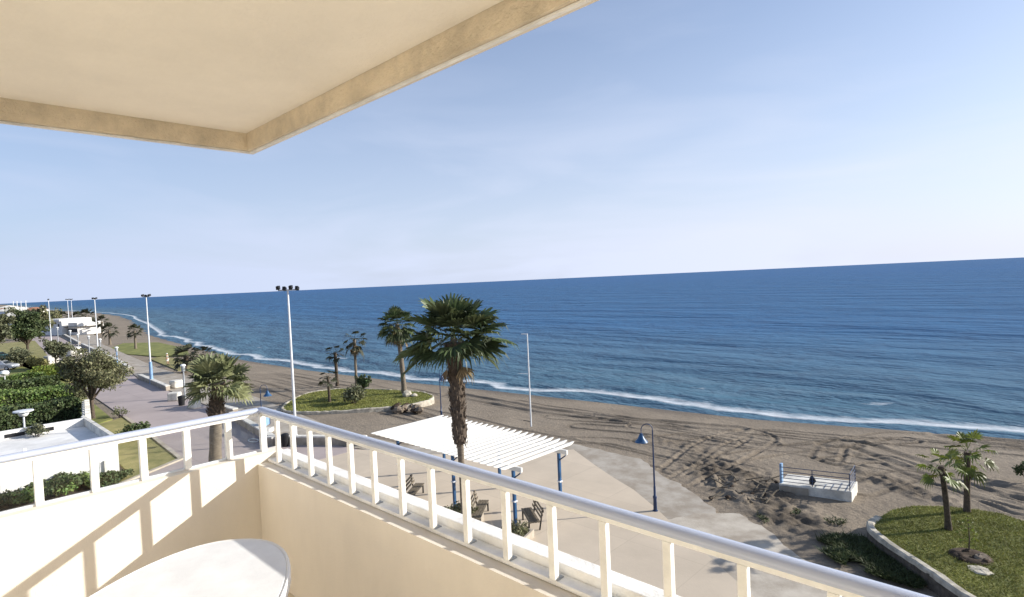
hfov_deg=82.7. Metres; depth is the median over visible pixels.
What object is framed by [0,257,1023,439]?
sea
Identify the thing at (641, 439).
street lamp
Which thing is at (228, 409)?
wall
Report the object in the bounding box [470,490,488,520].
bench
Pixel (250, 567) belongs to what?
oval table
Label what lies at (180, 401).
waste bin
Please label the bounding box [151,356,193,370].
lawn edge
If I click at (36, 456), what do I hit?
balcony railing
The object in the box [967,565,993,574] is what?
stepping stone
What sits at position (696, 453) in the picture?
beach
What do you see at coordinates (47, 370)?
shrub
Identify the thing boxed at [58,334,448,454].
beach path
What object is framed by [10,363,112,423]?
lawn
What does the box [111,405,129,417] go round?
shrub
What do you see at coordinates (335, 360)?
palm tree
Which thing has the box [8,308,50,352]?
dark tree
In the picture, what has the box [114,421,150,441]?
shrub
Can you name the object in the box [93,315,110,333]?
palm tree
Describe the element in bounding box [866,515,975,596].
retaining wall
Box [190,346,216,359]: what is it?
palm tree
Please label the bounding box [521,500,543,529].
bench
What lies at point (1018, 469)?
shrub
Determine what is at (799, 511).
scrub
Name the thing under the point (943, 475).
palm tree
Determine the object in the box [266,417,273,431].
sign post
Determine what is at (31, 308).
house
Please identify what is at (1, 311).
house
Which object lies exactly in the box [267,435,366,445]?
wall
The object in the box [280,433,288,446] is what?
waste bin
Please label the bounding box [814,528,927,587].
weeds
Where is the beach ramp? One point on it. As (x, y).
(834, 489)
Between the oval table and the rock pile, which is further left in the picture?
the oval table
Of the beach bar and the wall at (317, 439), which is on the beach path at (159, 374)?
the beach bar
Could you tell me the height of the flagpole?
6.767 m
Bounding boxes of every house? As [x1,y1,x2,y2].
[0,308,26,313]
[27,307,48,311]
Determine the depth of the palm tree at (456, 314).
21.82 m
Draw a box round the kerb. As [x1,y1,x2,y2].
[119,416,182,482]
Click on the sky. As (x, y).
(601, 138)
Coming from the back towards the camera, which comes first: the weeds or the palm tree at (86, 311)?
the palm tree at (86, 311)
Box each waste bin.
[177,395,184,405]
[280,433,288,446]
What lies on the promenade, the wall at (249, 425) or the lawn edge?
the wall at (249, 425)
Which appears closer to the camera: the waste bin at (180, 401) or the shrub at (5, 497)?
the shrub at (5, 497)
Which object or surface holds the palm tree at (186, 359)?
on the beach
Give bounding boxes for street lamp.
[260,385,271,406]
[438,369,444,416]
[635,424,657,511]
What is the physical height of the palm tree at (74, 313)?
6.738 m
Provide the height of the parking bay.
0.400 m
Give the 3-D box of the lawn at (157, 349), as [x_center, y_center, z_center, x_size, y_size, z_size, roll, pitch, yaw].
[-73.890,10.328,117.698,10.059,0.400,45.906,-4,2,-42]
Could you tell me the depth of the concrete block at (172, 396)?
57.69 m
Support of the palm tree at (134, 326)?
on the lawn at (157, 349)
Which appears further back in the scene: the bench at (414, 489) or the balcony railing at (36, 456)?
the bench at (414, 489)
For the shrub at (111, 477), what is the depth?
32.97 m
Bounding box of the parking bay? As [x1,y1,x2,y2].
[0,359,10,376]
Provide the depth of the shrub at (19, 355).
93.22 m
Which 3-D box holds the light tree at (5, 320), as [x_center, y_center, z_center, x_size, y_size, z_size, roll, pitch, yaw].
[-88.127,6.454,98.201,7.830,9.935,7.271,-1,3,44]
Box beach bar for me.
[41,317,103,334]
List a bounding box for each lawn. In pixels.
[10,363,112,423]
[112,342,188,356]
[284,389,431,410]
[875,506,1023,596]
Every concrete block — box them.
[43,355,58,363]
[66,346,81,355]
[167,391,181,400]
[169,379,182,387]
[188,400,200,408]
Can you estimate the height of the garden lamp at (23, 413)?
2.660 m
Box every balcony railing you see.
[0,408,258,514]
[257,407,930,596]
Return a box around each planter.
[443,500,483,520]
[501,519,533,539]
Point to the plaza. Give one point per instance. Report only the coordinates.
(635, 555)
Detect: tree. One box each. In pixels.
[0,306,15,344]
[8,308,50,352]
[25,304,56,338]
[38,337,76,363]
[48,308,62,318]
[52,346,134,418]
[71,311,84,317]
[78,309,94,320]
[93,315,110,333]
[100,322,119,344]
[126,323,143,348]
[171,344,201,372]
[182,352,254,461]
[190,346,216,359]
[318,370,337,401]
[325,345,344,385]
[343,331,366,385]
[376,305,418,392]
[392,292,517,513]
[915,448,969,530]
[941,430,997,512]
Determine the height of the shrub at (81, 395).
2.132 m
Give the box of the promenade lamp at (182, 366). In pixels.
[180,364,185,397]
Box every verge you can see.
[0,341,71,382]
[99,417,176,481]
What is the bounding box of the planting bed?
[0,483,114,511]
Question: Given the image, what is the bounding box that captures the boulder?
[402,390,417,396]
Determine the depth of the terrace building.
34.44 m
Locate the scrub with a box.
[756,507,847,533]
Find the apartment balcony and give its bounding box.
[0,0,680,596]
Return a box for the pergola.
[371,415,573,525]
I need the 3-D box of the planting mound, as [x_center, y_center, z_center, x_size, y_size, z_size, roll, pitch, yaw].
[15.462,8.650,19.642,1.240,0.279,1.221,-1,3,44]
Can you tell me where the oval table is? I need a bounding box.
[89,538,290,596]
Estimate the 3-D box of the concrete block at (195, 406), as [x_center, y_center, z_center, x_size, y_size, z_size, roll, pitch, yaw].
[-29.293,9.776,53.765,0.966,0.680,0.831,-2,2,27]
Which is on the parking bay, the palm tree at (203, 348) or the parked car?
the parked car
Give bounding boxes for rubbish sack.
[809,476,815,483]
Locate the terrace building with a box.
[0,416,119,492]
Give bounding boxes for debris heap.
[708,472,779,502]
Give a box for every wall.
[62,333,80,343]
[81,343,131,369]
[82,399,90,418]
[138,374,169,390]
[208,403,237,413]
[229,411,274,445]
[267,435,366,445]
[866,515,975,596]
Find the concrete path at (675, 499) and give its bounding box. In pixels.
[478,441,715,518]
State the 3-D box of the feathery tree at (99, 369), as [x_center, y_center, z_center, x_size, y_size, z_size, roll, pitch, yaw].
[-36.549,7.371,51.239,5.766,6.488,6.124,-3,2,-6]
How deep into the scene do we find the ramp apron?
22.29 m
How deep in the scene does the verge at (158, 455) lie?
38.92 m
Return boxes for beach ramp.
[779,463,857,501]
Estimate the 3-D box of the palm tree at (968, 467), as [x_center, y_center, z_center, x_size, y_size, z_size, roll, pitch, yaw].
[18.097,6.910,23.071,1.928,3.633,1.829,-1,3,44]
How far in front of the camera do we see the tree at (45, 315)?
161.91 m
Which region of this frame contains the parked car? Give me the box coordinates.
[0,360,19,369]
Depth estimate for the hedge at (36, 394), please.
55.65 m
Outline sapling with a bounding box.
[956,516,978,549]
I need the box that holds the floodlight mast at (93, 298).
[92,297,97,350]
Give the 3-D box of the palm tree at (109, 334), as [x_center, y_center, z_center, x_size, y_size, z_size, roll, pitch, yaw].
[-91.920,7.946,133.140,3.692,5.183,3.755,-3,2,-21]
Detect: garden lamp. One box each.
[0,370,8,379]
[12,409,33,427]
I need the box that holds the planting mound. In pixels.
[948,548,993,564]
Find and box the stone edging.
[281,388,433,414]
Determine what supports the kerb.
on the promenade
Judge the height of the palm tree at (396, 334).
8.968 m
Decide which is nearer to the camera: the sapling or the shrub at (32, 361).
the sapling
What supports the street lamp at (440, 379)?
on the beach
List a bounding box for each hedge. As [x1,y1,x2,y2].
[0,372,46,380]
[0,375,60,389]
[0,383,74,405]
[0,395,81,430]
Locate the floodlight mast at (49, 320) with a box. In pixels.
[47,299,51,340]
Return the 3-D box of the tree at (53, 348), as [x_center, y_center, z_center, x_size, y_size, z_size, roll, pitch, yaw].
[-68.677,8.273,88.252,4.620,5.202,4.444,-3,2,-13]
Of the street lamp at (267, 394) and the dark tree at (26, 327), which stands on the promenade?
the street lamp at (267, 394)
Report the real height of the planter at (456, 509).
0.734 m
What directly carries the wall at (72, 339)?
on the beach
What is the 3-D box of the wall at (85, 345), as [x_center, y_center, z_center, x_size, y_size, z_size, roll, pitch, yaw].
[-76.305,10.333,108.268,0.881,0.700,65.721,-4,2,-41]
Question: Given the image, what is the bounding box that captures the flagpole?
[523,334,531,426]
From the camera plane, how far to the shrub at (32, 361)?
89.24 m
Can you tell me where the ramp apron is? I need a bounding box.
[668,513,843,596]
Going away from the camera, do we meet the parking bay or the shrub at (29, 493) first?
the shrub at (29, 493)
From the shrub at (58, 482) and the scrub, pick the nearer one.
the scrub
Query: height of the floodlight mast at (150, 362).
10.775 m
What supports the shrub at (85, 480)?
on the planting bed
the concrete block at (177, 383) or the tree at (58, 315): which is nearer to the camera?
the concrete block at (177, 383)
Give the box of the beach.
[0,305,1023,596]
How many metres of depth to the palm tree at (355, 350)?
62.36 m
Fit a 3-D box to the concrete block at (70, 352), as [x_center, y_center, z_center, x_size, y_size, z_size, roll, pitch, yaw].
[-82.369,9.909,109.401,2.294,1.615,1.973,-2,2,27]
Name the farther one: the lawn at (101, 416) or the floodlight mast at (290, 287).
the lawn at (101, 416)
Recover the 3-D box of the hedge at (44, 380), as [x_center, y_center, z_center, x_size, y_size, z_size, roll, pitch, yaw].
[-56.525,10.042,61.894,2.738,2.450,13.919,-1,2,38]
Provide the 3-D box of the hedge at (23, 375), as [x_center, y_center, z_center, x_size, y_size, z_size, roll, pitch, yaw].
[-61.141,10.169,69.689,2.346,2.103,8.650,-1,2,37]
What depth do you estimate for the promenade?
50.01 m
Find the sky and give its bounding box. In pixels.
[0,0,1023,303]
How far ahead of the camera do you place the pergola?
27.82 m
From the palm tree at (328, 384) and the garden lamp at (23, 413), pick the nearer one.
the garden lamp at (23, 413)
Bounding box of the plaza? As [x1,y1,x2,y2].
[320,449,753,596]
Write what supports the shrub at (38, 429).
on the terrace building
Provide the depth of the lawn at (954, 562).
20.53 m
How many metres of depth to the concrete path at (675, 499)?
29.41 m
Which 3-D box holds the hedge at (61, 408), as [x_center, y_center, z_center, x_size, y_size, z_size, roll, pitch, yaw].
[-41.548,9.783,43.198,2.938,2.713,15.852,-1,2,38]
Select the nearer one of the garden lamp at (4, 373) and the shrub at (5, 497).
the shrub at (5, 497)
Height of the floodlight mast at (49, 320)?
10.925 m
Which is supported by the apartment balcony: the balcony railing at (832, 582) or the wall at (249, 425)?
the balcony railing at (832, 582)
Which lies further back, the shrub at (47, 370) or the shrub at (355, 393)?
the shrub at (47, 370)
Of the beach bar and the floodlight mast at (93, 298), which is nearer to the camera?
the floodlight mast at (93, 298)
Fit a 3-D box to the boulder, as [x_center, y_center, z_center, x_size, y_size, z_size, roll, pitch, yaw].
[-9.511,8.871,53.983,1.392,0.892,0.966,-1,3,44]
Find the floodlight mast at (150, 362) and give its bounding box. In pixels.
[141,294,152,383]
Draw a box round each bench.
[397,474,423,495]
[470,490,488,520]
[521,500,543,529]
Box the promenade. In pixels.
[32,335,357,478]
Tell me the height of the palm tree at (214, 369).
7.625 m
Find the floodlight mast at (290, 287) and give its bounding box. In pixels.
[276,285,298,434]
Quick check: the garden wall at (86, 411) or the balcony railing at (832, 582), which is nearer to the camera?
the balcony railing at (832, 582)
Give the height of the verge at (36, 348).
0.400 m
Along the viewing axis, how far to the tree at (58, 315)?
210.00 m
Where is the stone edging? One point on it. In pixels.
(430, 401)
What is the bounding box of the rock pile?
[390,402,423,413]
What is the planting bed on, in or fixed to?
on the beach
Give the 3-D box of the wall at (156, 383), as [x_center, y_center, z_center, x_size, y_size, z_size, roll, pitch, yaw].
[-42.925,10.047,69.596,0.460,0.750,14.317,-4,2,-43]
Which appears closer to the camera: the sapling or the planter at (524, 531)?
the sapling
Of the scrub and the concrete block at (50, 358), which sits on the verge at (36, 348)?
the concrete block at (50, 358)
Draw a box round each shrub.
[0,346,33,366]
[0,488,33,505]
[11,479,55,503]
[23,422,49,436]
[23,471,83,495]
[24,355,49,366]
[27,364,64,377]
[52,471,102,495]
[60,384,88,400]
[86,468,133,487]
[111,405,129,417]
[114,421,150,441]
[341,383,366,403]
[354,374,371,397]
[1011,461,1023,475]
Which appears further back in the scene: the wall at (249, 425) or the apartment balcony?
the wall at (249, 425)
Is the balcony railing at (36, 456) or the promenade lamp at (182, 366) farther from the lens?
the promenade lamp at (182, 366)
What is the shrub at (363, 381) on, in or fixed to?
on the oval lawn at (379, 405)

